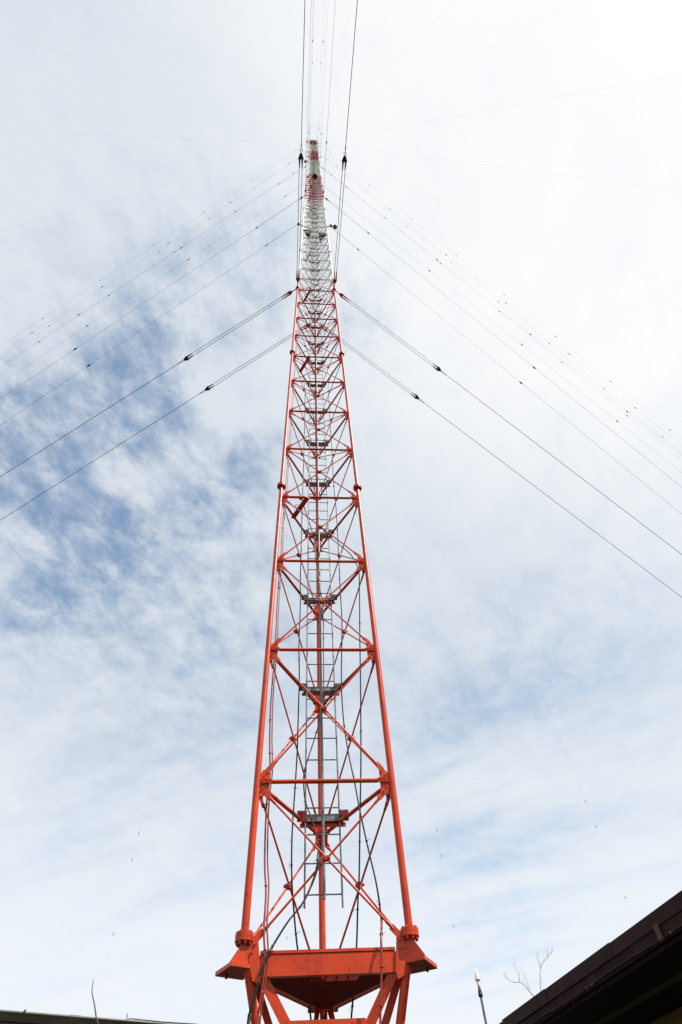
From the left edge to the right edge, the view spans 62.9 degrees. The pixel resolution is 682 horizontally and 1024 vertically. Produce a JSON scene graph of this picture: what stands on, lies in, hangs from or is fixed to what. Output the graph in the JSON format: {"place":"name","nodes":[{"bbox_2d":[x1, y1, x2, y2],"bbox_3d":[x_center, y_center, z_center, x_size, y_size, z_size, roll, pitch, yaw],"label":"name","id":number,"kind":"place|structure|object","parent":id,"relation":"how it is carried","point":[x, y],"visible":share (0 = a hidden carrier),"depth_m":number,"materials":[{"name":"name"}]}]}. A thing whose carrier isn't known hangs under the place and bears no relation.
{"place":"outdoors","nodes":[
{"label":"outdoors","id":0,"kind":"place"},
{"bbox_2d":[0,0,681,1023],"label":"sky","id":1,"kind":"structure","parent":0,"point":[527,869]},
{"bbox_2d":[499,890,681,1023],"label":"house","id":2,"kind":"structure","parent":0,"point":[632,974],"depth_m":4.63,"materials":[{"name":"dark brown painted wood"},{"name":"dark roofing"}]},
{"label":"ground","id":3,"kind":"structure","parent":0,"visible":0},
{"bbox_2d":[92,979,98,1023],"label":"dry stem","id":4,"kind":"object","parent":3,"relation":"on","point":[94,1005],"visible":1,"depth_m":3.05,"materials":[{"name":"brown plant"}]},
{"bbox_2d":[0,1009,194,1023],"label":"hut","id":5,"kind":"object","parent":3,"relation":"on","point":[14,1017],"visible":1,"depth_m":3.26,"materials":[{"name":"metal"}]},
{"bbox_2d":[0,289,295,476],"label":"guy wire","id":6,"kind":"object","parent":3,"relation":"attached to","point":[186,358],"visible":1,"depth_m":22.96,"materials":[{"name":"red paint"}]},
{"bbox_2d":[2,196,303,397],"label":"guy wire","id":7,"kind":"object","parent":3,"relation":"attached to","point":[149,299],"visible":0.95,"depth_m":44.00,"materials":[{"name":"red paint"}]},
{"bbox_2d":[5,166,305,362],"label":"guy wire","id":8,"kind":"object","parent":3,"relation":"attached to","point":[152,266],"visible":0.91,"depth_m":67.97,"materials":[{"name":"white paint"}]},
{"bbox_2d":[14,170,296,358],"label":"guy wire","id":9,"kind":"object","parent":3,"relation":"attached to","point":[86,310],"visible":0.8,"depth_m":84.37,"materials":[{"name":"grey metal"}]},
{"bbox_2d":[1,216,310,424],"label":"guy wire","id":10,"kind":"object","parent":3,"relation":"attached to","point":[162,315],"visible":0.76,"depth_m":45.07,"materials":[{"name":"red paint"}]},
{"bbox_2d":[1,322,312,519],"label":"guy wire","id":11,"kind":"object","parent":3,"relation":"attached to","point":[207,388],"visible":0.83,"depth_m":23.77,"materials":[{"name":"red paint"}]},
{"bbox_2d":[8,151,307,348],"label":"guy wire","id":12,"kind":"object","parent":3,"relation":"attached to","point":[167,243],"visible":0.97,"depth_m":88.08,"materials":[{"name":"white paint"}]},
{"bbox_2d":[19,180,308,370],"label":"guy wire","id":13,"kind":"object","parent":3,"relation":"attached to","point":[156,280],"visible":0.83,"depth_m":68.49,"materials":[{"name":"white paint"}]},
{"bbox_2d":[42,151,294,318],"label":"guy wire","id":14,"kind":"object","parent":3,"relation":"attached to","point":[160,240],"visible":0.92,"depth_m":106.58,"materials":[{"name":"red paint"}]},
{"bbox_2d":[304,19,310,193],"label":"guy wire","id":15,"kind":"object","parent":3,"relation":"attached to","point":[307,119],"visible":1,"depth_m":41.35,"materials":[{"name":"grey metal"}]},
{"bbox_2d":[322,12,334,194],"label":"guy wire","id":16,"kind":"object","parent":3,"relation":"attached to","point":[328,111],"visible":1,"depth_m":41.66,"materials":[{"name":"grey metal"}]},
{"bbox_2d":[475,969,486,1023],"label":"pole","id":17,"kind":"object","parent":3,"relation":"on","point":[477,980],"visible":1,"depth_m":5.69,"materials":[{"name":"metal"}]},
{"bbox_2d":[317,142,674,433],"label":"guy wire","id":18,"kind":"object","parent":3,"relation":"attached to","point":[501,292],"visible":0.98,"depth_m":103.03,"materials":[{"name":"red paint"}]},
{"bbox_2d":[317,216,679,512],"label":"guy wire","id":19,"kind":"object","parent":3,"relation":"attached to","point":[492,359],"visible":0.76,"depth_m":45.23,"materials":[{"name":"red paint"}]},
{"bbox_2d":[318,151,679,443],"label":"guy wire","id":20,"kind":"object","parent":3,"relation":"attached to","point":[496,295],"visible":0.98,"depth_m":86.66,"materials":[{"name":"white paint"}]},
{"bbox_2d":[322,184,677,469],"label":"guy wire","id":21,"kind":"object","parent":3,"relation":"attached to","point":[480,311],"visible":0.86,"depth_m":69.25,"materials":[{"name":"white paint"}]},
{"bbox_2d":[321,167,679,453],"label":"guy wire","id":22,"kind":"object","parent":3,"relation":"attached to","point":[500,310],"visible":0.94,"depth_m":68.37,"materials":[{"name":"white paint"}]},
{"bbox_2d":[322,156,680,451],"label":"guy wire","id":23,"kind":"object","parent":3,"relation":"attached to","point":[510,311],"visible":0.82,"depth_m":103.09,"materials":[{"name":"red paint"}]},
{"bbox_2d":[324,197,679,485],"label":"guy wire","id":24,"kind":"object","parent":3,"relation":"attached to","point":[488,330],"visible":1,"depth_m":44.72,"materials":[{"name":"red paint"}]},
{"bbox_2d":[330,173,678,457],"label":"guy wire","id":25,"kind":"object","parent":3,"relation":"attached to","point":[510,320],"visible":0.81,"depth_m":86.54,"materials":[{"name":"white paint"}]},
{"bbox_2d":[503,947,552,996],"bbox_3d":[2.423,6.724,5.495,0.682,3.961,0.087,-15,-55,8],"label":"bare shrub","id":26,"kind":"object","parent":3,"relation":"on","point":[525,973],"visible":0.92,"depth_m":6.88,"materials":[{"name":"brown plant"}]},
{"bbox_3d":[-0.017,5.974,2.852,1.200,0.782,1.200,1,-54,-4],"label":"mast pedestal","id":27,"kind":"object","parent":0,"visible":0},
{"bbox_2d":[215,140,436,1023],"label":"radio mast","id":28,"kind":"object","parent":27,"relation":"on","point":[322,981],"visible":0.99,"depth_m":6.64,"materials":[{"name":"red metal"}]},
{"bbox_2d":[92,228,291,1016],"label":"radial wire","id":29,"kind":"object","parent":28,"relation":"attached to","point":[190,628],"visible":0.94,"depth_m":106.47,"materials":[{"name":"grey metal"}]},
{"bbox_2d":[256,282,300,1023],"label":"hanging cable","id":30,"kind":"object","parent":28,"relation":"hanging from","point":[260,1005],"visible":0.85,"depth_m":6.20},
{"bbox_2d":[247,857,320,1023],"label":"hanging cable","id":31,"kind":"object","parent":28,"relation":"hanging from","point":[267,955],"visible":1,"depth_m":4.91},
{"bbox_2d":[296,2,304,285],"bbox_3d":[2.163,-38.052,-13.733,0.190,25.602,89.979,2,-54,-4],"label":"guy wire","id":32,"kind":"object","parent":28,"relation":"attached to","point":[300,157],"visible":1,"depth_m":19.29,"materials":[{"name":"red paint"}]},
{"bbox_2d":[290,370,311,1019],"bbox_3d":[-0.635,1.381,10.015,0.299,17.704,1.158,-5,-54,1],"label":"hanging cable","id":33,"kind":"object","parent":28,"relation":"hanging from","point":[296,932],"visible":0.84,"depth_m":7.23,"materials":[{"name":"black rubber"}]},
{"bbox_2d":[303,531,324,860],"bbox_3d":[-0.386,1.903,8.442,0.316,6.579,0.811,1,-54,-4],"label":"hanging cable","id":34,"kind":"object","parent":28,"relation":"hanging from","point":[305,801],"visible":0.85,"depth_m":7.61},
{"bbox_2d":[323,530,361,1017],"bbox_3d":[0.054,3.214,7.177,0.300,10.907,1.406,17,-57,-15],"label":"hanging cable","id":35,"kind":"object","parent":28,"relation":"hanging from","point":[357,909],"visible":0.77,"depth_m":6.75,"materials":[{"name":"grey metal"}]},
{"bbox_2d":[333,0,357,287],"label":"guy wire","id":36,"kind":"object","parent":28,"relation":"attached to","point":[344,159],"visible":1,"depth_m":19.36,"materials":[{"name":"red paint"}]},
{"bbox_2d":[328,371,381,925],"bbox_3d":[0.006,-0.036,10.935,0.153,14.210,0.694,16,-56,-14],"label":"hanging cable","id":37,"kind":"object","parent":28,"relation":"hanging from","point":[366,841],"visible":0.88,"depth_m":7.43,"materials":[{"name":"black rubber"}]},
{"bbox_2d":[375,918,386,1023],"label":"hanging cable","id":38,"kind":"object","parent":28,"relation":"hanging from","point":[381,975],"visible":0.98,"depth_m":4.80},
{"bbox_2d":[325,211,470,1019],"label":"radial wire","id":39,"kind":"object","parent":28,"relation":"attached to","point":[402,640],"visible":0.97,"depth_m":110.55,"materials":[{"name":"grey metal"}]},
{"bbox_2d":[325,172,629,907],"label":"radial wire","id":40,"kind":"object","parent":28,"relation":"attached to","point":[495,583],"visible":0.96,"depth_m":108.17,"materials":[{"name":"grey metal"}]},
{"bbox_2d":[317,322,680,596],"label":"guy wire","id":41,"kind":"object","parent":28,"relation":"attached to","point":[415,396],"visible":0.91,"depth_m":24.20,"materials":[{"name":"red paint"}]},
{"bbox_2d":[336,291,681,554],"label":"guy wire","id":42,"kind":"object","parent":28,"relation":"attached to","point":[343,296],"visible":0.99,"depth_m":23.40,"materials":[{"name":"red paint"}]}
]}

